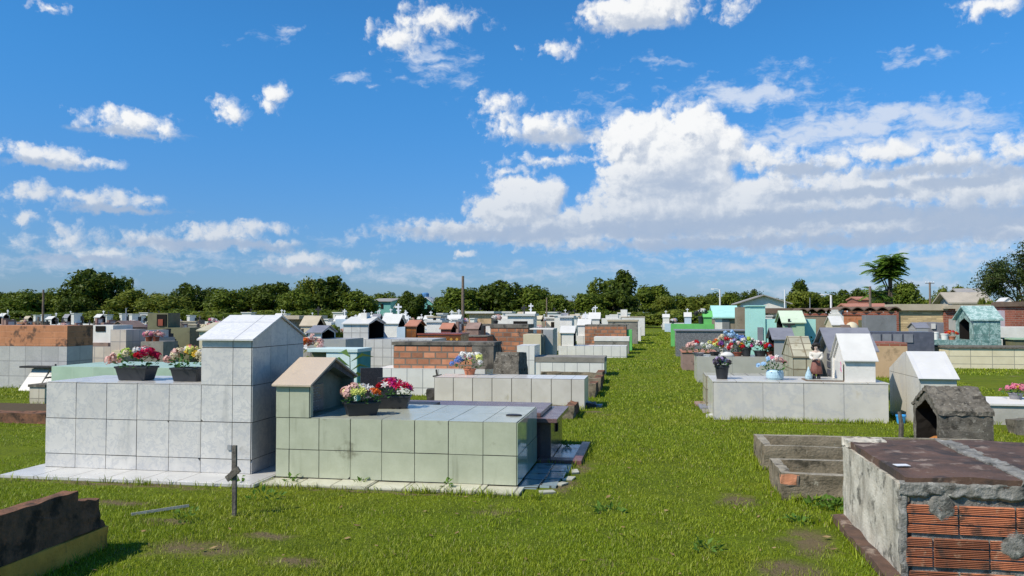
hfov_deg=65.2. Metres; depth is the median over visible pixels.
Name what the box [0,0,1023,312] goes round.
sky
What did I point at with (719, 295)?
lamp post
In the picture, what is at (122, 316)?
tiled tomb
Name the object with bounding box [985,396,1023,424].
rendered tomb
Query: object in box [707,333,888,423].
marble tomb
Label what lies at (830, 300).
lamp post
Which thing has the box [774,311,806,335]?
grave chapel
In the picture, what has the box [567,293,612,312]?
broadleaf tree
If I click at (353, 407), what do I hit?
flower pot
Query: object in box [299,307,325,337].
tiled tomb
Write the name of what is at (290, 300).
broadleaf tree
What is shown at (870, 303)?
wooden pole
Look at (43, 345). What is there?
clay topped tomb
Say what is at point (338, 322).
tiled tomb
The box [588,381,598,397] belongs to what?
broken kerb
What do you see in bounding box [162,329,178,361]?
stepped monument
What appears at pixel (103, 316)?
tiled tomb
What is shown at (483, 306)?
broadleaf tree
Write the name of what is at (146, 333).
flower pot
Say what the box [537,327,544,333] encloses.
tiled tomb
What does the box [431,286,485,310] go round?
broadleaf tree
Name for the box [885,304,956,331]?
mausoleum
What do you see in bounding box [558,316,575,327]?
box chapel
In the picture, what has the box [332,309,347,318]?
tiled tomb
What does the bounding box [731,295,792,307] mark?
house
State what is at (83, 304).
broadleaf tree
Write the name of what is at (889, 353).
rendered tomb
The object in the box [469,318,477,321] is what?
tiled tomb
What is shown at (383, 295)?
broadleaf tree
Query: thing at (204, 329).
grave chapel
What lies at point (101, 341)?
tiled tomb
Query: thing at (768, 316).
tiled tomb
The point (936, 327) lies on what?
tiled tomb
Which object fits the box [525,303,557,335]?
tiled tomb
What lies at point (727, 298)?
broadleaf tree
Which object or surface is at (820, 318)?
niche block
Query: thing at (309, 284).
broadleaf tree
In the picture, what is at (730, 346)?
flower pot
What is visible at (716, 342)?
flower pot
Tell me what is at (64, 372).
tiled tomb
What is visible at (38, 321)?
tiled tomb
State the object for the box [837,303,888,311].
house
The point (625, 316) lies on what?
tiled tomb
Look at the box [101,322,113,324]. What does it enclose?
tiled tomb
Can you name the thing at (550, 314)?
tiled tomb
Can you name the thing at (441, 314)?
tiled tomb
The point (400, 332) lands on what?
tiled tomb
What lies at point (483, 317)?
mausoleum
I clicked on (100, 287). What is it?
broadleaf tree
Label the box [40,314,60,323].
tiled tomb
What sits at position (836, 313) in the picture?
tiled tomb
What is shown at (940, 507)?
hollow block tomb
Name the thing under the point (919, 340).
panelled tomb
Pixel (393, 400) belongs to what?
flower pot
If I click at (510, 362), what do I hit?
wedge stone
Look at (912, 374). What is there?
white grave house
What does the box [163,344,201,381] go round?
flower pot
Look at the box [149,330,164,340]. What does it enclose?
flower pot
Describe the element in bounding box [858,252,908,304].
umbrella tree
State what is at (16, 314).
bush
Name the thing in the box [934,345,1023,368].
wall
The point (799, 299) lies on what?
broadleaf tree
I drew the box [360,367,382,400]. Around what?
headstone
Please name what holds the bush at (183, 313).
on the ground at (800, 540)
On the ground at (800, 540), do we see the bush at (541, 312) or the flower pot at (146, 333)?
the bush at (541, 312)
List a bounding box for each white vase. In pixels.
[934,332,938,339]
[940,333,948,339]
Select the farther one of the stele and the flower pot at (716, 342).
the stele
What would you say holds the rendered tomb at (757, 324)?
on the ground at (800, 540)
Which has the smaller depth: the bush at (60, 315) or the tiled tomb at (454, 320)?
the tiled tomb at (454, 320)
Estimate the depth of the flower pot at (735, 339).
20.52 m
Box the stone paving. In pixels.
[694,401,711,416]
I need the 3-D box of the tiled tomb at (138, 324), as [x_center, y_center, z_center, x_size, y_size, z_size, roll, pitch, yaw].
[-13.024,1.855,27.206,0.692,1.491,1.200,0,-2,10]
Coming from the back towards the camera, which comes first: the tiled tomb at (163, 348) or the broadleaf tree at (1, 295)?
the broadleaf tree at (1, 295)
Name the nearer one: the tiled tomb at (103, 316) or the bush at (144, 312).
the tiled tomb at (103, 316)
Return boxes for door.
[722,318,728,328]
[858,320,861,327]
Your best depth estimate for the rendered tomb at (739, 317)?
38.65 m
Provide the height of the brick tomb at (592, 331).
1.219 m
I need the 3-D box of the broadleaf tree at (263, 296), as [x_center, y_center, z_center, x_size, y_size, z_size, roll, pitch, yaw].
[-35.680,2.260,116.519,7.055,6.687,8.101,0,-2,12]
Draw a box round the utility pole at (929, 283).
[925,282,933,303]
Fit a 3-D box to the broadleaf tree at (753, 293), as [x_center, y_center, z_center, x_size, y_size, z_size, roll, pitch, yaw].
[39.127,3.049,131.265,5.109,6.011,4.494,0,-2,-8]
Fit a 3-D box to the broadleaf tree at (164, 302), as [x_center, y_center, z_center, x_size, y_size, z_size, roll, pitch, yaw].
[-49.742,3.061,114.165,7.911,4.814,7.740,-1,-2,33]
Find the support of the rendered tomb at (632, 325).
on the ground at (800, 540)
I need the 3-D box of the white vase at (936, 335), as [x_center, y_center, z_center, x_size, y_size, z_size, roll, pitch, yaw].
[14.650,1.652,27.651,0.206,0.267,0.203,0,-2,10]
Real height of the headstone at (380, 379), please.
0.329 m
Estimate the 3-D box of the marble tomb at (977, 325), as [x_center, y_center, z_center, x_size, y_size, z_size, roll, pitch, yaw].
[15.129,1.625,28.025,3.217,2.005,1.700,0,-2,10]
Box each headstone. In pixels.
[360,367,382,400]
[378,377,396,393]
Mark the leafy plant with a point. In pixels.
(345, 352)
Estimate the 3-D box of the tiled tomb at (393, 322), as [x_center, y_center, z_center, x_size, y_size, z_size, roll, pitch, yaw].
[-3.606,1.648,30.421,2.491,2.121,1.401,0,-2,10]
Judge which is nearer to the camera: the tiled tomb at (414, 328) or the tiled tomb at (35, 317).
the tiled tomb at (414, 328)
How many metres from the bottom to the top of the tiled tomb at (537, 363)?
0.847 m
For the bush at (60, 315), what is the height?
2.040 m
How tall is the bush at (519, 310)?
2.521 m
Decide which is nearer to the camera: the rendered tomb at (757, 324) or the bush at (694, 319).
the rendered tomb at (757, 324)
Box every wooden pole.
[42,290,43,324]
[869,286,871,311]
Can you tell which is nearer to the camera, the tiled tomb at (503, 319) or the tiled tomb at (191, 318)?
the tiled tomb at (503, 319)
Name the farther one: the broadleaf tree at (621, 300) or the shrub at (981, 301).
the broadleaf tree at (621, 300)
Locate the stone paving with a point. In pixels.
(699, 404)
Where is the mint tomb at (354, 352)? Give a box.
[307,347,371,400]
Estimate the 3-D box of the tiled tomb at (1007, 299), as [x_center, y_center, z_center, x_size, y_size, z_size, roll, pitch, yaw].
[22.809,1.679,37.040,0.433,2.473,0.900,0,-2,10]
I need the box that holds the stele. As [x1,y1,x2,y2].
[481,325,485,334]
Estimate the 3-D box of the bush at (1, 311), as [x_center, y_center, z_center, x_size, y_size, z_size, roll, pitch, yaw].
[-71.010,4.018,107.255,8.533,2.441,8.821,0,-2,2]
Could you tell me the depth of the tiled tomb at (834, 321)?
29.71 m
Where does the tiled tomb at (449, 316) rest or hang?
on the ground at (800, 540)
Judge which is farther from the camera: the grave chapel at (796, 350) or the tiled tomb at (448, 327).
the tiled tomb at (448, 327)
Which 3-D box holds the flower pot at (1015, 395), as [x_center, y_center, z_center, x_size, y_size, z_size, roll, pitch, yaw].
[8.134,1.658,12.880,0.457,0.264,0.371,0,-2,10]
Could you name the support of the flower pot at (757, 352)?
on the tiled tomb at (776, 337)
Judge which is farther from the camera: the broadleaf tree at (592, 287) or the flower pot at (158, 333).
the broadleaf tree at (592, 287)
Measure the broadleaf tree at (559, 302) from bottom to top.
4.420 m
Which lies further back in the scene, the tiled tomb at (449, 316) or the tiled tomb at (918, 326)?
the tiled tomb at (449, 316)
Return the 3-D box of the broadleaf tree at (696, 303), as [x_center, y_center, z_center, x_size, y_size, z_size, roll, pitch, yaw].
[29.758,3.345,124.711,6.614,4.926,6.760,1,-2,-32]
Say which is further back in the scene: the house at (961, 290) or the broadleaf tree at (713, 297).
the broadleaf tree at (713, 297)
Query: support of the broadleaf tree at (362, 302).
on the ground at (800, 540)
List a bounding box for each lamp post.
[711,288,720,304]
[820,294,831,312]
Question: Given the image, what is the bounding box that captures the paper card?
[893,464,910,465]
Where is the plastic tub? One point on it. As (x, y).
(903, 416)
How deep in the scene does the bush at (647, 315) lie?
95.09 m
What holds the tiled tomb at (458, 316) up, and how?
on the ground at (800, 540)
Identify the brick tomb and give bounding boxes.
[379,340,501,395]
[490,324,533,351]
[585,324,631,350]
[991,302,1023,326]
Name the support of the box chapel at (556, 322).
on the ground at (800, 540)
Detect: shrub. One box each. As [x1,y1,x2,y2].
[977,298,986,304]
[985,298,997,304]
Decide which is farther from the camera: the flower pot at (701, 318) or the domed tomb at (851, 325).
the flower pot at (701, 318)
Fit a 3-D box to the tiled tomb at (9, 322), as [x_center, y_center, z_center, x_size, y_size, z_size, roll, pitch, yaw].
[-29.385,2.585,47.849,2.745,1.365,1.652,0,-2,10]
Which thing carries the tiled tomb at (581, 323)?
on the ground at (800, 540)
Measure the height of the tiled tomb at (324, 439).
1.248 m
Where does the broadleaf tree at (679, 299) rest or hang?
on the ground at (800, 540)
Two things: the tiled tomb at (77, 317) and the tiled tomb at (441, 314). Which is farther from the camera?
the tiled tomb at (77, 317)
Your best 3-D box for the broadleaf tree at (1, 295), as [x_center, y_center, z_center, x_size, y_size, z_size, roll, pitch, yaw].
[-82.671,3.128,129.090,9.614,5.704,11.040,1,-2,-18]
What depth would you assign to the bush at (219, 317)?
98.99 m
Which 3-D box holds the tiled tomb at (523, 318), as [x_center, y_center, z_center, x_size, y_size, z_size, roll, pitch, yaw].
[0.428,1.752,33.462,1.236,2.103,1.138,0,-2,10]
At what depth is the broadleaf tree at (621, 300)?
104.14 m
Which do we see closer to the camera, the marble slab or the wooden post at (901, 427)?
the wooden post at (901, 427)
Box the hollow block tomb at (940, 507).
[831,436,1023,575]
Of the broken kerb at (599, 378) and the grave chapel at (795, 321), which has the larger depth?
the grave chapel at (795, 321)
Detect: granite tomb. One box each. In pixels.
[409,400,589,464]
[673,329,744,355]
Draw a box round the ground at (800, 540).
[0,324,1023,575]
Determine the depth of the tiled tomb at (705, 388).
14.87 m
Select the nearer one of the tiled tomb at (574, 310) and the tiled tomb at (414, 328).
the tiled tomb at (414, 328)
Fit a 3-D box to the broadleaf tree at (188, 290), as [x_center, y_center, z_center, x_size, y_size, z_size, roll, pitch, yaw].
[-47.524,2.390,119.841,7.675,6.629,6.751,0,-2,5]
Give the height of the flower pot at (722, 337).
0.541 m
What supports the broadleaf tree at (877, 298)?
on the ground at (800, 540)
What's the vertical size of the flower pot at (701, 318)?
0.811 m
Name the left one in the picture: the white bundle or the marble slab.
the marble slab
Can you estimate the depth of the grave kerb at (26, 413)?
12.45 m
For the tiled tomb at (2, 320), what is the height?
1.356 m
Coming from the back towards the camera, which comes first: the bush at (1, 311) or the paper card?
the bush at (1, 311)
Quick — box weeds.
[164,439,843,551]
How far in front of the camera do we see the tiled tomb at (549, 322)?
44.44 m
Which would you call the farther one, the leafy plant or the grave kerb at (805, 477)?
the leafy plant
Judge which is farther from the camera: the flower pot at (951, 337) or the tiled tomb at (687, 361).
the flower pot at (951, 337)
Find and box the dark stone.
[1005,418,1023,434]
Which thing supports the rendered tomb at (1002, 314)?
on the ground at (800, 540)
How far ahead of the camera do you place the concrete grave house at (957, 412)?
9.60 m
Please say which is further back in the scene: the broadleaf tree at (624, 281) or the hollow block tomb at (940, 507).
the broadleaf tree at (624, 281)
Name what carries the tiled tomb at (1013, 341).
on the ground at (800, 540)
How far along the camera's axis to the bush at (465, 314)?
97.46 m
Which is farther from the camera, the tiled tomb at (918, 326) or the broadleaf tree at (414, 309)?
the broadleaf tree at (414, 309)
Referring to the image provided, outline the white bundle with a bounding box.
[720,352,733,356]
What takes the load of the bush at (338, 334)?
on the ground at (800, 540)
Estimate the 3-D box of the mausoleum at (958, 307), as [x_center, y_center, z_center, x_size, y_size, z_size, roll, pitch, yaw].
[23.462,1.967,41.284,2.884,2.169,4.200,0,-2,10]
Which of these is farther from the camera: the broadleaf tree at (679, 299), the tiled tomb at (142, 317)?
the broadleaf tree at (679, 299)
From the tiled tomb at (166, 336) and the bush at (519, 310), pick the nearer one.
the tiled tomb at (166, 336)
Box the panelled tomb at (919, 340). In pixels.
[869,331,934,350]
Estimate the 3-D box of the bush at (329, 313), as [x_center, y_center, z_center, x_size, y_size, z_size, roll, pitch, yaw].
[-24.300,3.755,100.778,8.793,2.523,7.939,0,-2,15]
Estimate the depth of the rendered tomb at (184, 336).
26.59 m
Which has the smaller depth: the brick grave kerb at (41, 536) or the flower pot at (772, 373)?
the brick grave kerb at (41, 536)
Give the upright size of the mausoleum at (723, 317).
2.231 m
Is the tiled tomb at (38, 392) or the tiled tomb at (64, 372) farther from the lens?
the tiled tomb at (38, 392)
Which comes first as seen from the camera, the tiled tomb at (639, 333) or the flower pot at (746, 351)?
the flower pot at (746, 351)
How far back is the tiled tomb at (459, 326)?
38.53 m
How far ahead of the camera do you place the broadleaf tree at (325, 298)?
110.49 m
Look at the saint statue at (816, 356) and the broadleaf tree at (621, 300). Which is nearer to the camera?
the saint statue at (816, 356)
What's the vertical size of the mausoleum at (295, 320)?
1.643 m
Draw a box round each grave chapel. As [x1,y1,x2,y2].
[196,322,219,361]
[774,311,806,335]
[782,336,812,375]
[813,327,878,376]
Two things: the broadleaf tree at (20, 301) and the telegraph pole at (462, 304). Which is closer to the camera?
the telegraph pole at (462, 304)
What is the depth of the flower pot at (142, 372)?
8.87 m
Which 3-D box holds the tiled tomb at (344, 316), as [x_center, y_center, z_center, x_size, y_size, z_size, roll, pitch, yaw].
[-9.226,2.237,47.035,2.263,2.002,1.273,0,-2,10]
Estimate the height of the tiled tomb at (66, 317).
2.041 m
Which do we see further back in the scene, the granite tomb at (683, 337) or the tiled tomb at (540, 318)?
the tiled tomb at (540, 318)
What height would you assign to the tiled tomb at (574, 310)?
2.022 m
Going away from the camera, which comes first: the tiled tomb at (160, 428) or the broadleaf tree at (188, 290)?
the tiled tomb at (160, 428)
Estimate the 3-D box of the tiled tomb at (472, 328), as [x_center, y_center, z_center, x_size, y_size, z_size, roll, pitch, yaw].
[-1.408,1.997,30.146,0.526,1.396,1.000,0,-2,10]
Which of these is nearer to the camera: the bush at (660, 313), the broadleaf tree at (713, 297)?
the bush at (660, 313)
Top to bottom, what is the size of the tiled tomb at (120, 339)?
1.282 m
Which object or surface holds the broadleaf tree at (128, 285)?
on the ground at (800, 540)
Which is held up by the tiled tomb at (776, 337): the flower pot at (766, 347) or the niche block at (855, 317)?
the flower pot at (766, 347)
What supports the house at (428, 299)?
on the ground at (800, 540)
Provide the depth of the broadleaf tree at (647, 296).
118.74 m
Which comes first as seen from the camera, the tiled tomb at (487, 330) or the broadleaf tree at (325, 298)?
the tiled tomb at (487, 330)
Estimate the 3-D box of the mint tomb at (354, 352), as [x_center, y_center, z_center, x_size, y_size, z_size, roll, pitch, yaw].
[-2.853,1.574,13.257,0.866,1.161,0.660,0,-2,10]
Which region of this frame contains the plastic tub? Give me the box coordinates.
[895,414,905,423]
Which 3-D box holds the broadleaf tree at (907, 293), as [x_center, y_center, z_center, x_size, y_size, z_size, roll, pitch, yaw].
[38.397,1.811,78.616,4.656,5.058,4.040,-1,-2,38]
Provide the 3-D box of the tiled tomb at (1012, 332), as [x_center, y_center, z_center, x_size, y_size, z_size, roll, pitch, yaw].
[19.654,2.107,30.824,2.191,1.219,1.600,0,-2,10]
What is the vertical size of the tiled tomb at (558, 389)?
0.565 m
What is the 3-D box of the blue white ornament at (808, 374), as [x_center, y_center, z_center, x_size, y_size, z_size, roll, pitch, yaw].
[4.797,1.383,12.940,0.120,0.220,0.088,0,-2,10]
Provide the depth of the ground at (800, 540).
6.74 m
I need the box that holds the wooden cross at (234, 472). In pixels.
[225,445,240,515]
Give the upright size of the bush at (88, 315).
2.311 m
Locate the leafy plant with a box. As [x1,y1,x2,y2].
[338,349,372,395]
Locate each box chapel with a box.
[553,314,563,331]
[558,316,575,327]
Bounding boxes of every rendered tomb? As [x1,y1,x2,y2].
[147,313,201,361]
[607,320,638,343]
[735,307,744,329]
[743,305,775,354]
[805,319,815,349]
[862,315,896,330]
[875,341,906,377]
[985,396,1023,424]
[997,310,1004,326]
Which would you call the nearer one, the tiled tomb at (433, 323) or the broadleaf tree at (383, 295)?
the tiled tomb at (433, 323)
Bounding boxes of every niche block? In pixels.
[792,308,830,334]
[830,306,901,327]
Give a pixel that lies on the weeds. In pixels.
(829, 502)
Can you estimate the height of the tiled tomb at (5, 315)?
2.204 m
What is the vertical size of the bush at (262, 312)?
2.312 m
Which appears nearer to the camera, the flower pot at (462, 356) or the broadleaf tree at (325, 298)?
the flower pot at (462, 356)
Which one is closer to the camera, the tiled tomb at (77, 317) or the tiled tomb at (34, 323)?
the tiled tomb at (34, 323)
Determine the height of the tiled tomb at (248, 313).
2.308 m
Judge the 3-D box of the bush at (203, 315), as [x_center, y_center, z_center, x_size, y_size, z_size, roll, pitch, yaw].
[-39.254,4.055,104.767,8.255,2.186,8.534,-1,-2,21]
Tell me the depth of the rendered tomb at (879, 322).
28.35 m
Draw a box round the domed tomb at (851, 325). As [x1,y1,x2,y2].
[840,322,858,327]
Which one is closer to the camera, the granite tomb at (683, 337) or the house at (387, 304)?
the granite tomb at (683, 337)
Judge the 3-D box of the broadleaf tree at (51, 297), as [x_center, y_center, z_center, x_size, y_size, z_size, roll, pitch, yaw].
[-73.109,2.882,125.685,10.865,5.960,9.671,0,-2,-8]
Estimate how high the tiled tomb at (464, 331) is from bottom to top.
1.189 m
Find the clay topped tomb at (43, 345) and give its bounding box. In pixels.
[0,325,92,387]
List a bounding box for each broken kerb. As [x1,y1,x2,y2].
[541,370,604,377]
[552,400,578,418]
[588,375,603,390]
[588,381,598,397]
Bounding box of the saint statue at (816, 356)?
[809,342,823,378]
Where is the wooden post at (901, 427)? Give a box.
[898,412,903,437]
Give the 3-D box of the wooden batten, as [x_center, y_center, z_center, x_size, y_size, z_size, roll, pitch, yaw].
[-2.996,1.892,6.820,0.456,0.041,0.026,1,-2,-33]
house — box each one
[375,298,397,315]
[422,293,435,308]
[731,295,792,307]
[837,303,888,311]
[846,297,868,302]
[889,351,959,421]
[911,385,994,440]
[932,292,988,304]
[950,288,990,295]
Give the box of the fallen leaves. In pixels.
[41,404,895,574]
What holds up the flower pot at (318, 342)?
on the ground at (800, 540)
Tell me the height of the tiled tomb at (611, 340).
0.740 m
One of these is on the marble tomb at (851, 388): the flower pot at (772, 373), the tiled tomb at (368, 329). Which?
the flower pot at (772, 373)
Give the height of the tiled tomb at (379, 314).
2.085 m
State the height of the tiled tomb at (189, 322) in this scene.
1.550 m
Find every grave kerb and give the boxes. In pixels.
[0,403,45,423]
[0,491,108,575]
[753,434,981,469]
[769,458,843,501]
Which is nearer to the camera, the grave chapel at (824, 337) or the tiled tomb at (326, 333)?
the grave chapel at (824, 337)
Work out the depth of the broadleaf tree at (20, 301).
120.26 m
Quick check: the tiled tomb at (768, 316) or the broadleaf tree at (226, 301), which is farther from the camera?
the broadleaf tree at (226, 301)
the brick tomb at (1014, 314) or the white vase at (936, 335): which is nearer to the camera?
the white vase at (936, 335)
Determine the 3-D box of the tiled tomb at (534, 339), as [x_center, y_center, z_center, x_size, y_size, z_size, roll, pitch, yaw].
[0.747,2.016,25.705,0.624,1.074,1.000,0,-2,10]
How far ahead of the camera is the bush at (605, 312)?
98.49 m
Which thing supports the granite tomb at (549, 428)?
on the ground at (800, 540)
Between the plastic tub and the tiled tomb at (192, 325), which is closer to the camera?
the plastic tub
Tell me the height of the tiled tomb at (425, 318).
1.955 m
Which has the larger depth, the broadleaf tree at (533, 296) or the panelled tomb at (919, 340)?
the broadleaf tree at (533, 296)
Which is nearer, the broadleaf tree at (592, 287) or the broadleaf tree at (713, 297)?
the broadleaf tree at (592, 287)
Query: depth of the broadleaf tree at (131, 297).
116.09 m
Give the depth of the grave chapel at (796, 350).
16.43 m
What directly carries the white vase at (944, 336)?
on the marble tomb at (977, 325)
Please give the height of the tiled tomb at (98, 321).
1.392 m
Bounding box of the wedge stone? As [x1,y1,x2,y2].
[492,352,527,374]
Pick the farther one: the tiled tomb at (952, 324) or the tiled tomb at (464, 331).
the tiled tomb at (464, 331)
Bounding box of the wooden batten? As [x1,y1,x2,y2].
[131,504,188,515]
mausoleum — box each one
[283,315,327,329]
[465,311,501,323]
[709,305,736,328]
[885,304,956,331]
[948,305,990,313]
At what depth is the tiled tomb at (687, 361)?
23.90 m
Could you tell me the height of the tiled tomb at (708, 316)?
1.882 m
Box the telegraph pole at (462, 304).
[461,276,463,323]
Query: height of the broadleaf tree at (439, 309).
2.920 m
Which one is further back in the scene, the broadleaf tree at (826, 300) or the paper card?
the broadleaf tree at (826, 300)
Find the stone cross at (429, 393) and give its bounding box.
[426,369,441,399]
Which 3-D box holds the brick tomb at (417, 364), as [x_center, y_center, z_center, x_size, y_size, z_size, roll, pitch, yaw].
[-1.535,1.708,17.064,2.516,1.137,0.980,0,-2,10]
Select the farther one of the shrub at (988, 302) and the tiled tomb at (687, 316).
the tiled tomb at (687, 316)
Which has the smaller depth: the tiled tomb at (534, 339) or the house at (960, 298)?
the tiled tomb at (534, 339)
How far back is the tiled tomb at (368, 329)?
21.65 m
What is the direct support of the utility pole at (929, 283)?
on the ground at (800, 540)
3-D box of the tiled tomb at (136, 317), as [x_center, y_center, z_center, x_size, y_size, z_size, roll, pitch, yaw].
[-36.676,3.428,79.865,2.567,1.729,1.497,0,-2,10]
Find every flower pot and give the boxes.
[104,346,161,380]
[142,331,155,340]
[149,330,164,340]
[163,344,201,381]
[303,333,324,356]
[340,382,382,415]
[371,377,413,408]
[449,351,484,374]
[490,314,501,323]
[686,340,713,355]
[693,308,707,323]
[702,338,724,355]
[712,356,731,378]
[715,334,732,353]
[723,329,739,351]
[726,341,746,355]
[733,335,749,354]
[736,336,755,355]
[750,340,771,355]
[756,355,788,379]
[763,342,773,355]
[944,330,958,339]
[999,383,1023,399]
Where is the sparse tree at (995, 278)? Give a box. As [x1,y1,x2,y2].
[967,237,1023,301]
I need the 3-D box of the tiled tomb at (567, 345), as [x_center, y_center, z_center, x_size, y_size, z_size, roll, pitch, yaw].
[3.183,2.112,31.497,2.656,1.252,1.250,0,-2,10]
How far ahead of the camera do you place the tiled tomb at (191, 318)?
88.49 m
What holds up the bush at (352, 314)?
on the ground at (800, 540)
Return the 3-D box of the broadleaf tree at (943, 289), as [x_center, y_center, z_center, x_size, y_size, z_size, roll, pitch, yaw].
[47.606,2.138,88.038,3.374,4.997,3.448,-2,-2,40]
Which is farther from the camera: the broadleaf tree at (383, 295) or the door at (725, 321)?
the broadleaf tree at (383, 295)
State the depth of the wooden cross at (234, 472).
6.72 m
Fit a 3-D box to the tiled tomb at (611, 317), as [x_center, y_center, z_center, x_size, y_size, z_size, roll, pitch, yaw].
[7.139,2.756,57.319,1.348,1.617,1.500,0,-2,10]
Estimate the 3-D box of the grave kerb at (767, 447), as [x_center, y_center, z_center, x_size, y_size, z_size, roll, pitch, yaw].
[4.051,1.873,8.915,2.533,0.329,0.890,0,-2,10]
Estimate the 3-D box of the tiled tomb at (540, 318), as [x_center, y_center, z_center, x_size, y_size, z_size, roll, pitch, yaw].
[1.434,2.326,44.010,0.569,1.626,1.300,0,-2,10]
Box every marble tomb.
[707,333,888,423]
[934,306,1003,344]
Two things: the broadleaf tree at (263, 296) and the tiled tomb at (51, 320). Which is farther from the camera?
the broadleaf tree at (263, 296)
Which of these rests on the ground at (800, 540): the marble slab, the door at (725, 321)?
the marble slab
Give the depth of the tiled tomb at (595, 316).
46.65 m
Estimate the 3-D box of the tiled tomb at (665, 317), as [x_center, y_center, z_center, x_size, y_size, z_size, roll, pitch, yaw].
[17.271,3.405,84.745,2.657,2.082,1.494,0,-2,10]
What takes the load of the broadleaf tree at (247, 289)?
on the ground at (800, 540)
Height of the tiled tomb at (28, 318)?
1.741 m
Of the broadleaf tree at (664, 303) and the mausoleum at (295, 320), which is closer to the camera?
the mausoleum at (295, 320)
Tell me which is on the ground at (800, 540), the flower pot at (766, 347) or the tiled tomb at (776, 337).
the tiled tomb at (776, 337)
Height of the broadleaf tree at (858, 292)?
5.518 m
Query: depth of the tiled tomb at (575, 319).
49.71 m
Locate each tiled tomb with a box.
[0,310,18,323]
[0,315,307,487]
[1,318,9,324]
[3,320,15,324]
[17,321,49,324]
[24,313,33,320]
[28,382,46,403]
[33,315,40,320]
[35,317,41,324]
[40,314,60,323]
[45,313,58,324]
[51,361,200,380]
[62,311,84,323]
[70,313,93,324]
[93,310,105,322]
[93,325,132,362]
[95,318,102,324]
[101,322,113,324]
[104,311,113,321]
[110,329,144,361]
[112,320,146,329]
[119,313,128,320]
[129,314,140,320]
[140,316,146,322]
[141,341,177,361]
[145,330,174,340]
[180,317,200,323]
[186,315,208,322]
[188,317,223,326]
[241,309,255,314]
[260,357,578,495]
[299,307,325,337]
[305,325,362,348]
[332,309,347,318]
[333,309,347,321]
[335,319,346,328]
[341,313,445,367]
[372,309,382,318]
[382,304,406,337]
[397,327,404,337]
[404,320,468,340]
[423,311,433,326]
[425,310,453,327]
[425,316,447,332]
[434,374,587,409]
[436,313,448,322]
[439,323,493,340]
[450,309,463,323]
[451,319,463,330]
[456,321,461,332]
[462,324,489,332]
[465,322,481,334]
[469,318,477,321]
[486,326,489,334]
[498,311,515,323]
[505,305,538,333]
[517,344,606,374]
[523,334,544,354]
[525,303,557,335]
[530,328,556,354]
[537,315,544,326]
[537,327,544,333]
[544,311,561,327]
[545,307,560,316]
[558,326,626,357]
[567,309,579,318]
[567,310,579,340]
[577,312,591,344]
[588,305,600,323]
[594,336,629,353]
[602,315,620,323]
[609,310,644,335]
[638,327,640,340]
[662,311,683,329]
[665,308,691,331]
[671,311,713,346]
[680,346,716,370]
[694,328,793,382]
[703,373,765,405]
[765,315,772,318]
[824,316,844,327]
[828,310,843,321]
[907,322,929,331]
[925,322,943,338]
[949,319,955,338]
[996,297,1013,301]
[1000,326,1023,344]
[1001,338,1023,344]
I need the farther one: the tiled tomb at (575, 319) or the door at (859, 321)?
the tiled tomb at (575, 319)
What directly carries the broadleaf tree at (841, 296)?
on the ground at (800, 540)
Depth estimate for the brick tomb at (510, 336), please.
28.40 m
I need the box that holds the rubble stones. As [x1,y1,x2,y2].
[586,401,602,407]
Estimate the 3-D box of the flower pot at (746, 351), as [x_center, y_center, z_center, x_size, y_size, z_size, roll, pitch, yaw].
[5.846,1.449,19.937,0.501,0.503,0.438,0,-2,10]
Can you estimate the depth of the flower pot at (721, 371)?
13.16 m
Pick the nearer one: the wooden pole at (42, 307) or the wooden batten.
the wooden batten
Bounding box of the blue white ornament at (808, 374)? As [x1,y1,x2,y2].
[805,367,811,378]
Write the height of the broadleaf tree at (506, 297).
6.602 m
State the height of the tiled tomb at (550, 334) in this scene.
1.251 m
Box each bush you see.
[0,310,17,320]
[6,310,49,320]
[28,312,91,323]
[81,310,128,322]
[130,312,162,317]
[146,308,199,320]
[189,311,232,320]
[205,312,267,320]
[247,310,283,314]
[289,308,351,318]
[331,324,342,337]
[347,313,372,317]
[447,310,481,319]
[512,308,541,312]
[536,311,553,316]
[579,309,614,322]
[604,312,660,325]
[645,309,686,325]
[658,310,701,323]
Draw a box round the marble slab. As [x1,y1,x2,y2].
[19,365,51,390]
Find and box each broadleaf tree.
[0,289,53,311]
[0,292,5,311]
[32,287,64,312]
[54,295,97,313]
[60,268,126,309]
[97,287,162,314]
[119,276,133,299]
[132,293,194,312]
[169,282,217,311]
[199,287,251,312]
[233,284,257,311]
[243,281,291,310]
[274,287,319,312]
[293,276,318,307]
[312,275,351,310]
[334,289,381,313]
[372,291,398,299]
[396,290,427,319]
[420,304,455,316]
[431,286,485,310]
[466,284,500,310]
[479,279,540,310]
[514,287,550,310]
[534,294,574,312]
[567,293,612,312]
[586,277,614,294]
[600,269,637,296]
[603,290,641,312]
[634,284,676,324]
[650,295,679,313]
[672,293,700,310]
[680,294,718,310]
[706,291,721,303]
[718,291,744,304]
[739,289,763,300]
[785,289,828,312]
[791,278,808,293]
[809,292,839,312]
[825,289,852,303]
[843,288,871,301]
[871,290,884,302]
[880,281,928,303]
[928,285,949,303]
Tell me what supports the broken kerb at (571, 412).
on the ground at (800, 540)
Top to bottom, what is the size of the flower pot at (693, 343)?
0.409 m
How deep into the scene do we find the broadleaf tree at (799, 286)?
112.27 m
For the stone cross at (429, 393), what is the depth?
15.19 m

